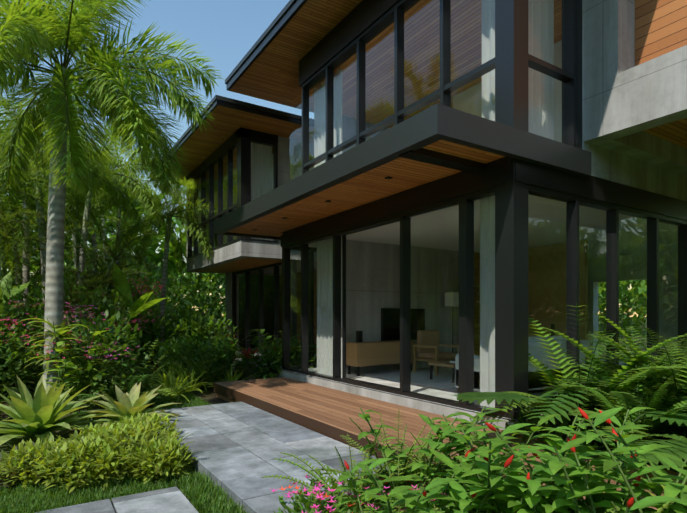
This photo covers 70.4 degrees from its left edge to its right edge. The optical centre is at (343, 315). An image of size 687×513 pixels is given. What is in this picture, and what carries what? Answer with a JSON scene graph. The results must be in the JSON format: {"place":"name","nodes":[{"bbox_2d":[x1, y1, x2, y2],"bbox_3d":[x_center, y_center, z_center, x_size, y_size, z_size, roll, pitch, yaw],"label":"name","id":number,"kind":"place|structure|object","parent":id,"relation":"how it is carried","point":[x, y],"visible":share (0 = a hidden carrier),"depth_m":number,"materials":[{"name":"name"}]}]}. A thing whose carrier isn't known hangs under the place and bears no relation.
{"place":"outdoors","nodes":[
{"label":"outdoors","id":0,"kind":"place"},
{"bbox_2d":[0,75,236,376],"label":"trees","id":1,"kind":"object","parent":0,"point":[136,189],"depth_m":15.05,"materials":[{"name":"green plant"}]},
{"bbox_2d":[0,356,249,512],"bbox_3d":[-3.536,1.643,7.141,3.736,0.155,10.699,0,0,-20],"label":"lawn grass","id":2,"kind":"structure","parent":0,"point":[204,494],"depth_m":4.64,"materials":[{"name":"green plant"}]},
{"bbox_2d":[0,0,645,316],"label":"sky","id":3,"kind":"structure","parent":0,"point":[226,30],"materials":[{"name":"blue"}]},
{"bbox_2d":[0,317,686,510],"bbox_3d":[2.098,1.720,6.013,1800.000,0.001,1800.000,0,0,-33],"label":"terrain","id":4,"kind":"structure","parent":0,"point":[209,396],"depth_m":9.57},
{"bbox_2d":[0,319,179,452],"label":"bromeliad plants","id":5,"kind":"object","parent":4,"relation":"on","point":[43,412],"visible":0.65,"depth_m":6.61,"materials":[{"name":"green plant"}]},
{"bbox_2d":[0,158,192,395],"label":"tree foliage","id":6,"kind":"object","parent":4,"relation":"on","point":[140,306],"visible":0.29,"depth_m":13.90,"materials":[{"name":"green plant"}]},
{"bbox_2d":[8,277,162,342],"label":"pink flowers","id":7,"kind":"object","parent":6,"relation":"on","point":[147,289],"visible":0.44,"depth_m":14.07,"materials":[{"name":"pink plant"}]},
{"bbox_2d":[0,273,198,492],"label":"shrubs","id":8,"kind":"object","parent":4,"relation":"on","point":[103,449],"depth_m":6.47,"materials":[{"name":"green plant"}]},
{"bbox_2d":[0,0,225,401],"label":"foxtail palm","id":9,"kind":"object","parent":4,"relation":"on","point":[48,30],"depth_m":8.57,"materials":[{"name":"green plant"}]},
{"bbox_2d":[35,402,396,512],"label":"stone paving","id":10,"kind":"structure","parent":4,"relation":"on","point":[236,448],"depth_m":5.39,"materials":[{"name":"stone"}]},
{"bbox_2d":[1,179,646,361],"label":"garden tree","id":11,"kind":"object","parent":4,"relation":"on","point":[172,261],"visible":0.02,"depth_m":42.58,"materials":[{"name":"green plant"}]},
{"bbox_2d":[85,255,686,479],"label":"shrubs","id":12,"kind":"object","parent":4,"relation":"on","point":[653,388],"depth_m":6.07,"materials":[{"name":"green plant"}]},
{"bbox_2d":[213,377,686,512],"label":"timber deck","id":13,"kind":"structure","parent":4,"relation":"on","point":[327,412],"depth_m":7.23,"materials":[{"name":"brown wood"}]},
{"bbox_2d":[261,406,686,512],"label":"flowering shrub","id":14,"kind":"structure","parent":4,"relation":"on","point":[402,495],"depth_m":3.03,"materials":[{"name":"green plant"}]},
{"bbox_2d":[186,0,686,404],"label":"house","id":15,"kind":"structure","parent":0,"point":[626,102],"depth_m":6.93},
{"bbox_2d":[150,0,590,239],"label":"house edge beams","id":16,"kind":"structure","parent":15,"relation":"attached to","point":[436,121],"depth_m":6.20,"materials":[{"name":"black metal"}]},
{"bbox_2d":[198,0,553,407],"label":"sheer curtains","id":17,"kind":"object","parent":15,"relation":"hanging from","point":[488,314],"depth_m":6.84,"materials":[{"name":"white fabric"}]},
{"bbox_2d":[197,348,604,441],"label":"concrete plinth","id":18,"kind":"structure","parent":15,"relation":"attached to","point":[432,407],"depth_m":7.83,"materials":[{"name":"grey concrete"}]},
{"bbox_2d":[381,308,424,340],"bbox_3d":[1.426,0.245,11.525,1.300,0.850,0.065,0,0,-33],"label":"television","id":19,"kind":"object","parent":15,"relation":"attached to","point":[390,324],"visible":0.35,"depth_m":11.35,"materials":[{"name":"black metal"}]},
{"bbox_2d":[151,0,686,420],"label":"window frames","id":20,"kind":"structure","parent":15,"relation":"attached to","point":[509,183],"depth_m":7.40,"materials":[{"name":"black metal"}]},
{"bbox_2d":[154,0,686,272],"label":"house soffits","id":21,"kind":"object","parent":15,"relation":"attached to","point":[271,73],"visible":0.31,"depth_m":9.94,"materials":[{"name":"brown wood"}]},
{"bbox_2d":[293,0,561,127],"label":"window blinds","id":22,"kind":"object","parent":15,"relation":"attached to","point":[465,64],"visible":0.33,"depth_m":9.67,"materials":[{"name":"brown wood"}]},
{"bbox_2d":[245,360,643,419],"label":"house floor","id":23,"kind":"structure","parent":15,"relation":"on","point":[393,383],"depth_m":8.90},
{"bbox_2d":[346,331,414,375],"bbox_3d":[0.835,0.795,10.872,1.600,0.950,0.450,0,0,-33],"label":"sideboard","id":24,"kind":"object","parent":23,"relation":"on","point":[359,352],"visible":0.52,"depth_m":10.51,"materials":[{"name":"brown wood"}]},
{"bbox_2d":[366,368,454,388],"bbox_3d":[2.306,1.263,10.239,2.900,0.015,2.300,0,0,-33],"label":"rug","id":25,"kind":"object","parent":23,"relation":"on","point":[394,376],"visible":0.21,"depth_m":9.94,"materials":[{"name":"grey carpet"}]},
{"bbox_2d":[413,330,458,374],"bbox_3d":[2.068,0.795,10.799,0.720,0.950,0.760,0,0,-33],"label":"armchair","id":26,"kind":"object","parent":25,"relation":"on","point":[429,353],"depth_m":10.83,"materials":[{"name":"brown wood"}]},
{"bbox_2d":[428,360,454,382],"bbox_3d":[2.322,1.090,9.657,1.100,0.360,0.700,0,0,-33],"label":"coffee table","id":27,"kind":"object","parent":25,"relation":"on","point":[441,363],"depth_m":9.40,"materials":[{"name":"brown wood"}]},
{"bbox_2d":[444,292,458,367],"bbox_3d":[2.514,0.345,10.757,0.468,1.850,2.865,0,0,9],"label":"floor lamp","id":28,"kind":"object","parent":23,"relation":"on","point":[450,298],"depth_m":11.85,"materials":[{"name":"beige metal"}]},
{"bbox_2d":[457,240,587,339],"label":"interior wall","id":29,"kind":"structure","parent":23,"relation":"on","point":[559,254],"depth_m":11.34,"materials":[{"name":"brown wood"}]},
{"bbox_2d":[455,336,589,392],"bbox_3d":[3.101,0.810,8.344,2.400,0.920,0.950,0,0,-33],"label":"sofa","id":30,"kind":"object","parent":23,"relation":"on","point":[541,384],"depth_m":7.89,"materials":[{"name":"grey fabric"}]},
{"bbox_2d":[223,40,677,373],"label":"interior wall","id":31,"kind":"structure","parent":15,"relation":"attached to","point":[388,234],"depth_m":11.13,"materials":[{"name":"grey paint"}]},
{"bbox_2d":[279,0,686,354],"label":"house cladding","id":32,"kind":"structure","parent":15,"relation":"attached to","point":[660,27],"depth_m":6.45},
{"bbox_2d":[528,192,682,397],"bbox_3d":[5.017,-0.195,7.936,6.610,2.930,0.001,0,0,-33],"label":"window","id":33,"kind":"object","parent":15,"relation":"attached to","point":[606,282],"visible":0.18,"depth_m":7.23,"materials":[{"name":"clear glass"}]}
]}

